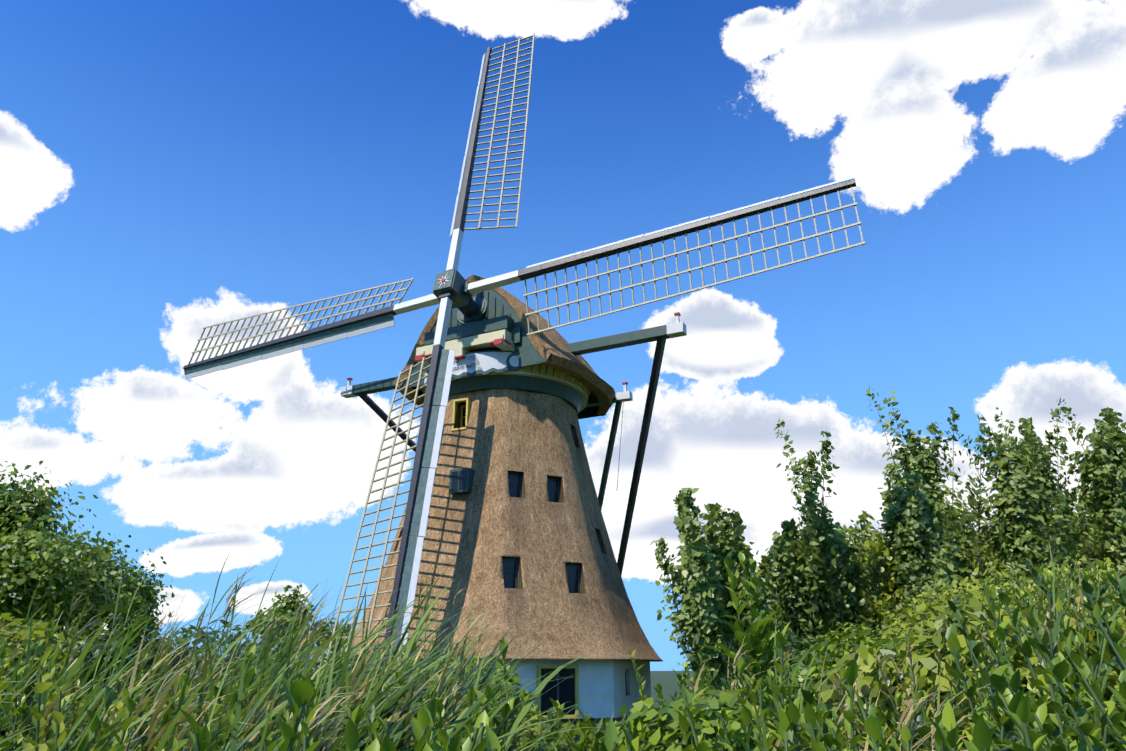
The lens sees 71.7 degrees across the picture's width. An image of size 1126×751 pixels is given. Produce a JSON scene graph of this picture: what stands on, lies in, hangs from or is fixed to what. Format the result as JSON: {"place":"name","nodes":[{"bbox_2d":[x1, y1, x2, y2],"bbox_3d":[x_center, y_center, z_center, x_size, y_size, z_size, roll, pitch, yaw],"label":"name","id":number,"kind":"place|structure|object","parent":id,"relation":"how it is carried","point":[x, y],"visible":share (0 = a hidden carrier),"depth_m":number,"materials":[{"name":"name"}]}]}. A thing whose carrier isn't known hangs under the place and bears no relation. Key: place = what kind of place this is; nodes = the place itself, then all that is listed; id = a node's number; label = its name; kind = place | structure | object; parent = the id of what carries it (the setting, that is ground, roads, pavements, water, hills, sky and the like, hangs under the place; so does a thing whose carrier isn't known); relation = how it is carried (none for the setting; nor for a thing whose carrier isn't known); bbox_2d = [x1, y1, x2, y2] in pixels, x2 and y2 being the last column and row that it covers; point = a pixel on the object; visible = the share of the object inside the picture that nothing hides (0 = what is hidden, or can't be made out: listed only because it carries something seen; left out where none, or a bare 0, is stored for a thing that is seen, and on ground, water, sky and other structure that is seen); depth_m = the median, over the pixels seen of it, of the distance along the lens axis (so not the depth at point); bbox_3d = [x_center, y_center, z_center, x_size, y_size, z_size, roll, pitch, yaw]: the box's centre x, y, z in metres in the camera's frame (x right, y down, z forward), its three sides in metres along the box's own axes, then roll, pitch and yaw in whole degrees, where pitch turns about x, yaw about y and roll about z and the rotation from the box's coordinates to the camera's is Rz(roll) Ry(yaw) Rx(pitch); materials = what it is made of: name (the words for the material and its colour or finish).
{"place":"outdoors","nodes":[
{"label":"outdoors","id":0,"kind":"place"},
{"bbox_2d":[183,47,855,665],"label":"sail stocks","id":1,"kind":"object","parent":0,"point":[453,289],"visible":0.98,"depth_m":24.27,"materials":[{"name":"wood"}]},
{"bbox_2d":[185,33,865,661],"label":"sail lattices","id":2,"kind":"object","parent":1,"relation":"attached to","point":[537,311],"visible":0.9,"depth_m":24.19,"materials":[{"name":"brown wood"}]},
{"bbox_2d":[0,0,1125,670],"label":"sky","id":3,"kind":"structure","parent":0,"point":[170,170],"materials":[{"name":"blue"}]},
{"bbox_2d":[569,671,729,742],"bbox_3d":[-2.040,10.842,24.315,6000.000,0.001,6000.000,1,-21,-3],"label":"ground","id":4,"kind":"structure","parent":0,"point":[667,681],"depth_m":97.40,"materials":[{"name":"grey plant"}]},
{"bbox_2d":[0,625,93,689],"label":"bush","id":5,"kind":"object","parent":4,"relation":"on","point":[10,629],"depth_m":6.43,"materials":[{"name":"green plant"}]},
{"bbox_2d":[0,608,114,726],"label":"bush","id":6,"kind":"object","parent":4,"relation":"on","point":[38,633],"visible":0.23,"depth_m":6.02,"materials":[{"name":"green plant"}]},
{"bbox_2d":[0,461,150,632],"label":"tree","id":7,"kind":"object","parent":4,"relation":"on","point":[32,555],"visible":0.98,"depth_m":27.90,"materials":[{"name":"green plant"}]},
{"bbox_2d":[19,556,174,639],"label":"bush","id":8,"kind":"object","parent":4,"relation":"on","point":[143,591],"visible":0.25,"depth_m":52.63,"materials":[{"name":"green plant"}]},
{"bbox_2d":[50,597,190,722],"bbox_3d":[-3.886,2.473,6.725,1.031,1.098,1.297,-15,-25,33],"label":"bush","id":9,"kind":"object","parent":4,"relation":"on","point":[122,610],"visible":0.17,"depth_m":6.69,"materials":[{"name":"green plant"}]},
{"bbox_2d":[16,621,230,661],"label":"bush","id":10,"kind":"object","parent":4,"relation":"on","point":[57,627],"depth_m":10.50,"materials":[{"name":"green plant"}]},
{"bbox_2d":[0,573,297,750],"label":"tall reeds","id":11,"kind":"object","parent":4,"relation":"on","point":[74,667],"visible":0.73,"depth_m":3.41,"materials":[{"name":"green plant"}]},
{"bbox_2d":[112,685,209,749],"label":"leafy plants","id":12,"kind":"object","parent":4,"relation":"on","point":[164,707],"depth_m":6.14,"materials":[{"name":"green plant"}]},
{"bbox_2d":[0,615,400,750],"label":"reeds","id":13,"kind":"object","parent":4,"relation":"on","point":[173,729],"visible":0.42,"depth_m":2.84,"materials":[{"name":"green plant"}]},
{"bbox_2d":[146,619,321,691],"bbox_3d":[-4.750,3.889,8.937,3.880,2.183,4.333,1,-21,-3],"label":"bush","id":14,"kind":"object","parent":4,"relation":"on","point":[183,638],"depth_m":9.14,"materials":[{"name":"green plant"}]},
{"bbox_2d":[34,582,523,697],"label":"reeds","id":15,"kind":"object","parent":4,"relation":"on","point":[72,605],"visible":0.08,"depth_m":9.28,"materials":[{"name":"green plant"}]},
{"bbox_2d":[0,592,563,750],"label":"leafy plants","id":16,"kind":"object","parent":4,"relation":"on","point":[298,694],"visible":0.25,"depth_m":2.58,"materials":[{"name":"green plant"}]},
{"bbox_2d":[245,584,350,657],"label":"bush","id":17,"kind":"object","parent":4,"relation":"on","point":[288,608],"visible":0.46,"depth_m":65.00,"materials":[{"name":"green plant"}]},
{"bbox_2d":[297,655,348,671],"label":"bush","id":18,"kind":"object","parent":4,"relation":"on","point":[325,658],"depth_m":13.88,"materials":[{"name":"green plant"}]},
{"bbox_2d":[180,555,600,750],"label":"reed clump","id":19,"kind":"object","parent":4,"relation":"on","point":[457,723],"visible":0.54,"depth_m":3.44,"materials":[{"name":"green plant"}]},
{"bbox_2d":[193,564,618,750],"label":"reeds","id":20,"kind":"object","parent":4,"relation":"on","point":[403,712],"visible":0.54,"depth_m":2.65,"materials":[{"name":"green plant"}]},
{"bbox_2d":[362,665,466,710],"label":"bush","id":21,"kind":"object","parent":4,"relation":"on","point":[388,682],"depth_m":6.49,"materials":[{"name":"green plant"}]},
{"bbox_2d":[370,653,467,685],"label":"bush","id":22,"kind":"object","parent":4,"relation":"on","point":[439,673],"depth_m":8.14,"materials":[{"name":"green plant"}]},
{"bbox_2d":[420,655,539,719],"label":"bush","id":23,"kind":"object","parent":4,"relation":"on","point":[511,680],"visible":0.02,"depth_m":10.54,"materials":[{"name":"green plant"}]},
{"bbox_2d":[0,626,969,750],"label":"leafy plants","id":24,"kind":"object","parent":4,"relation":"on","point":[57,726],"visible":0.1,"depth_m":2.64,"materials":[{"name":"green plant"}]},
{"bbox_2d":[0,658,87,750],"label":"bush","id":25,"kind":"object","parent":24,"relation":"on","point":[3,732],"visible":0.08,"depth_m":5.03,"materials":[{"name":"green plant"}]},
{"bbox_2d":[0,622,94,671],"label":"bush","id":26,"kind":"object","parent":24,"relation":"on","point":[60,636],"depth_m":6.39,"materials":[{"name":"green plant"}]},
{"bbox_2d":[180,640,325,722],"bbox_3d":[-2.499,2.898,6.829,1.371,1.083,1.508,-6,-22,16],"label":"bush","id":27,"kind":"object","parent":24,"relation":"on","point":[279,644],"visible":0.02,"depth_m":6.68,"materials":[{"name":"green plant"}]},
{"bbox_2d":[349,659,651,729],"bbox_3d":[-2.040,10.072,24.607,9.704,2.252,9.704,1,-21,-3],"label":"windmill base","id":28,"kind":"object","parent":4,"relation":"on","point":[595,678],"visible":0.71,"depth_m":21.20,"materials":[{"name":"white paint"}]},
{"bbox_2d":[340,389,662,661],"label":"windmill tower","id":29,"kind":"structure","parent":28,"relation":"on","point":[481,530],"depth_m":23.23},
{"bbox_2d":[415,291,590,414],"bbox_3d":[-2.071,-0.538,28.559,6.224,3.932,6.364,-10,-23,24],"label":"windmill cap","id":30,"kind":"object","parent":29,"relation":"on","point":[473,335],"visible":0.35,"depth_m":25.73,"materials":[{"name":"wood"}]},
{"bbox_2d":[453,362,479,369],"bbox_3d":[-3.383,-0.261,25.597,1.541,0.118,0.009,-10,-23,24],"label":"lettering","id":31,"kind":"object","parent":30,"relation":"attached to","point":[466,366],"visible":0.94,"depth_m":25.50},
{"bbox_2d":[393,275,614,418],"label":"thatched cap roof","id":32,"kind":"structure","parent":30,"relation":"on","point":[540,347],"depth_m":26.41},
{"bbox_2d":[449,398,582,593],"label":"windows","id":33,"kind":"structure","parent":29,"relation":"in","point":[461,481],"depth_m":23.80,"materials":[{"name":"black glass"}]},
{"bbox_2d":[340,312,686,574],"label":"tail pole braces","id":34,"kind":"object","parent":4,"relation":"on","point":[660,335],"visible":0.27,"depth_m":28.05,"materials":[{"name":"black wood"}]},
{"bbox_2d":[461,710,602,750],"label":"bush","id":35,"kind":"object","parent":4,"relation":"on","point":[588,741],"visible":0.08,"depth_m":5.22,"materials":[{"name":"green plant"}]},
{"bbox_2d":[0,566,1122,750],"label":"leafy plants","id":36,"kind":"object","parent":4,"relation":"on","point":[142,701],"visible":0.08,"depth_m":3.39,"materials":[{"name":"green plant"}]},
{"bbox_2d":[17,559,1125,750],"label":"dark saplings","id":37,"kind":"object","parent":4,"relation":"on","point":[1089,594],"visible":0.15,"depth_m":3.32,"materials":[{"name":"green plant"}]},
{"bbox_2d":[257,576,1125,750],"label":"leafy plants","id":38,"kind":"object","parent":4,"relation":"on","point":[1028,717],"visible":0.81,"depth_m":2.11,"materials":[{"name":"green plant"}]},
{"bbox_2d":[650,487,737,692],"bbox_3d":[4.125,6.538,22.610,2.231,6.845,3.838,-12,-24,29],"label":"poplar tree","id":39,"kind":"object","parent":4,"relation":"on","point":[702,607],"visible":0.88,"depth_m":21.79,"materials":[{"name":"green plant"}]},
{"bbox_2d":[325,542,1125,750],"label":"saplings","id":40,"kind":"object","parent":4,"relation":"on","point":[578,744],"visible":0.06,"depth_m":4.34,"materials":[{"name":"green plant"}]},
{"bbox_2d":[591,687,862,750],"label":"bush","id":41,"kind":"object","parent":4,"relation":"on","point":[644,710],"visible":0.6,"depth_m":4.04,"materials":[{"name":"green plant"}]},
{"bbox_2d":[671,610,797,679],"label":"shrub","id":42,"kind":"object","parent":4,"relation":"on","point":[725,660],"depth_m":31.20,"materials":[{"name":"green plant"}]},
{"bbox_2d":[621,714,864,750],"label":"bush","id":43,"kind":"object","parent":4,"relation":"on","point":[677,740],"visible":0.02,"depth_m":4.45,"materials":[{"name":"green plant"}]},
{"bbox_2d":[704,508,796,670],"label":"poplar tree","id":44,"kind":"object","parent":4,"relation":"on","point":[734,537],"visible":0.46,"depth_m":23.08,"materials":[{"name":"green plant"}]},
{"bbox_2d":[700,550,805,716],"bbox_3d":[1.362,2.374,5.331,0.871,2.394,1.212,1,-21,-3],"label":"tall sapling","id":45,"kind":"object","parent":4,"relation":"on","point":[761,621],"visible":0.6,"depth_m":5.37,"materials":[{"name":"green plant"}]},
{"bbox_2d":[705,668,861,732],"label":"bush","id":46,"kind":"object","parent":4,"relation":"on","point":[754,680],"depth_m":9.54,"materials":[{"name":"green plant"}]},
{"bbox_2d":[730,634,842,682],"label":"bush","id":47,"kind":"object","parent":4,"relation":"on","point":[793,641],"visible":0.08,"depth_m":14.34,"materials":[{"name":"green plant"}]},
{"bbox_2d":[725,654,856,723],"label":"bush","id":48,"kind":"object","parent":4,"relation":"on","point":[799,677],"visible":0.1,"depth_m":6.36,"materials":[{"name":"green plant"}]},
{"bbox_2d":[765,431,842,659],"bbox_3d":[7.579,6.102,24.643,3.002,9.101,2.382,10,-23,-25],"label":"poplar tree","id":49,"kind":"object","parent":4,"relation":"on","point":[803,591],"visible":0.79,"depth_m":24.11,"materials":[{"name":"green plant"}]},
{"bbox_2d":[774,418,890,652],"bbox_3d":[8.821,6.212,25.730,3.240,9.665,2.809,1,-21,-3],"label":"poplar tree","id":50,"kind":"object","parent":4,"relation":"on","point":[847,580],"visible":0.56,"depth_m":25.11,"materials":[{"name":"green plant"}]},
{"bbox_2d":[799,520,865,567],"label":"tree","id":51,"kind":"object","parent":4,"relation":"on","point":[846,535],"depth_m":45.56,"materials":[{"name":"green plant"}]},
{"bbox_2d":[768,525,911,631],"bbox_3d":[11.041,9.587,30.834,9.466,7.008,7.304,-8,-22,21],"label":"shrub","id":52,"kind":"object","parent":4,"relation":"on","point":[844,537],"visible":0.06,"depth_m":29.92,"materials":[{"name":"green plant"}]},
{"bbox_2d":[799,622,933,682],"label":"bush","id":53,"kind":"object","parent":4,"relation":"on","point":[846,645],"visible":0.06,"depth_m":12.82,"materials":[{"name":"green plant"}]},
{"bbox_2d":[856,638,906,742],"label":"bush","id":54,"kind":"object","parent":4,"relation":"on","point":[895,643],"visible":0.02,"depth_m":6.03,"materials":[{"name":"green plant"}]},
{"bbox_2d":[690,580,1101,750],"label":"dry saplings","id":55,"kind":"object","parent":4,"relation":"on","point":[864,690],"visible":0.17,"depth_m":4.07,"materials":[{"name":"green plant"}]},
{"bbox_2d":[823,590,989,651],"bbox_3d":[7.139,5.622,14.636,4.082,2.973,3.686,1,-21,-3],"label":"bush","id":56,"kind":"object","parent":4,"relation":"on","point":[889,629],"visible":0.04,"depth_m":14.67,"materials":[{"name":"green plant"}]},
{"bbox_2d":[846,530,980,643],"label":"broad tree","id":57,"kind":"object","parent":4,"relation":"on","point":[876,620],"visible":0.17,"depth_m":28.26,"materials":[{"name":"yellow plant"}]},
{"bbox_2d":[835,483,1004,601],"bbox_3d":[15.844,8.523,31.986,10.196,9.803,10.554,1,-21,-3],"label":"broad tree","id":58,"kind":"object","parent":4,"relation":"on","point":[958,504],"depth_m":32.92,"materials":[{"name":"green plant"}]},
{"bbox_2d":[877,460,965,628],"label":"poplar tree","id":59,"kind":"object","parent":4,"relation":"on","point":[909,527],"visible":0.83,"depth_m":23.48,"materials":[{"name":"green plant"}]},
{"bbox_2d":[866,387,992,597],"bbox_3d":[12.594,5.485,25.898,2.877,11.142,3.356,13,-25,-31],"label":"poplar tree","id":60,"kind":"object","parent":4,"relation":"on","point":[922,462],"visible":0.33,"depth_m":26.41,"materials":[{"name":"green plant"}]},
{"bbox_2d":[733,542,1125,750],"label":"reeds","id":61,"kind":"object","parent":4,"relation":"on","point":[913,705],"visible":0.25,"depth_m":3.42,"materials":[{"name":"green plant"}]},
{"bbox_2d":[876,663,1037,739],"bbox_3d":[2.863,2.310,5.535,1.168,0.821,1.377,-11,-23,27],"label":"bush","id":62,"kind":"object","parent":4,"relation":"on","point":[883,703],"depth_m":5.31,"materials":[{"name":"green plant"}]},
{"bbox_2d":[810,590,1122,747],"bbox_3d":[2.579,1.907,5.021,1.940,0.983,1.556,-7,-22,17],"label":"bush","id":63,"kind":"object","parent":4,"relation":"on","point":[931,644],"visible":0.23,"depth_m":4.78,"materials":[{"name":"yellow plant"}]},
{"bbox_2d":[902,570,1033,631],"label":"bush","id":64,"kind":"object","parent":4,"relation":"on","point":[934,595],"visible":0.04,"depth_m":14.89,"materials":[{"name":"green plant"}]},
{"bbox_2d":[911,562,1119,634],"bbox_3d":[8.320,4.934,13.373,4.102,3.354,3.967,1,-21,-3],"label":"bush","id":65,"kind":"object","parent":4,"relation":"on","point":[1012,584],"visible":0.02,"depth_m":13.56,"materials":[{"name":"green plant"}]},
{"bbox_2d":[957,422,1075,592],"bbox_3d":[14.614,5.959,24.726,3.274,9.427,2.996,-12,-24,28],"label":"poplar tree","id":66,"kind":"object","parent":4,"relation":"on","point":[1014,483],"visible":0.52,"depth_m":25.17,"materials":[{"name":"green plant"}]},
{"bbox_2d":[945,545,1125,732],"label":"yellow saplings","id":67,"kind":"object","parent":4,"relation":"on","point":[1108,655],"visible":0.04,"depth_m":4.57,"materials":[{"name":"green plant"}]},
{"bbox_2d":[946,557,1125,634],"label":"bush","id":68,"kind":"object","parent":4,"relation":"on","point":[1120,567],"depth_m":10.84,"materials":[{"name":"green plant"}]},
{"bbox_2d":[963,477,1124,600],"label":"broad tree","id":69,"kind":"object","parent":4,"relation":"on","point":[1075,525],"depth_m":31.35,"materials":[{"name":"green plant"}]},
{"bbox_2d":[989,407,1113,590],"bbox_3d":[17.033,6.178,26.858,3.273,10.526,3.316,17,-26,-37],"label":"poplar tree","id":70,"kind":"object","parent":4,"relation":"on","point":[1045,471],"visible":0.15,"depth_m":27.41,"materials":[{"name":"green plant"}]},
{"bbox_2d":[1022,553,1125,602],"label":"bush","id":71,"kind":"object","parent":4,"relation":"on","point":[1067,565],"depth_m":14.12,"materials":[{"name":"green plant"}]},
{"bbox_2d":[1030,596,1125,674],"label":"bush","id":72,"kind":"object","parent":4,"relation":"on","point":[1069,620],"visible":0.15,"depth_m":4.85,"materials":[{"name":"green plant"}]},
{"bbox_2d":[1054,397,1125,577],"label":"poplar tree","id":73,"kind":"object","parent":4,"relation":"on","point":[1104,463],"visible":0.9,"depth_m":26.56,"materials":[{"name":"green plant"}]},
{"bbox_2d":[1086,413,1125,540],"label":"poplar tree","id":74,"kind":"object","parent":4,"relation":"on","point":[1092,441],"depth_m":29.59,"materials":[{"name":"green plant"}]}
]}

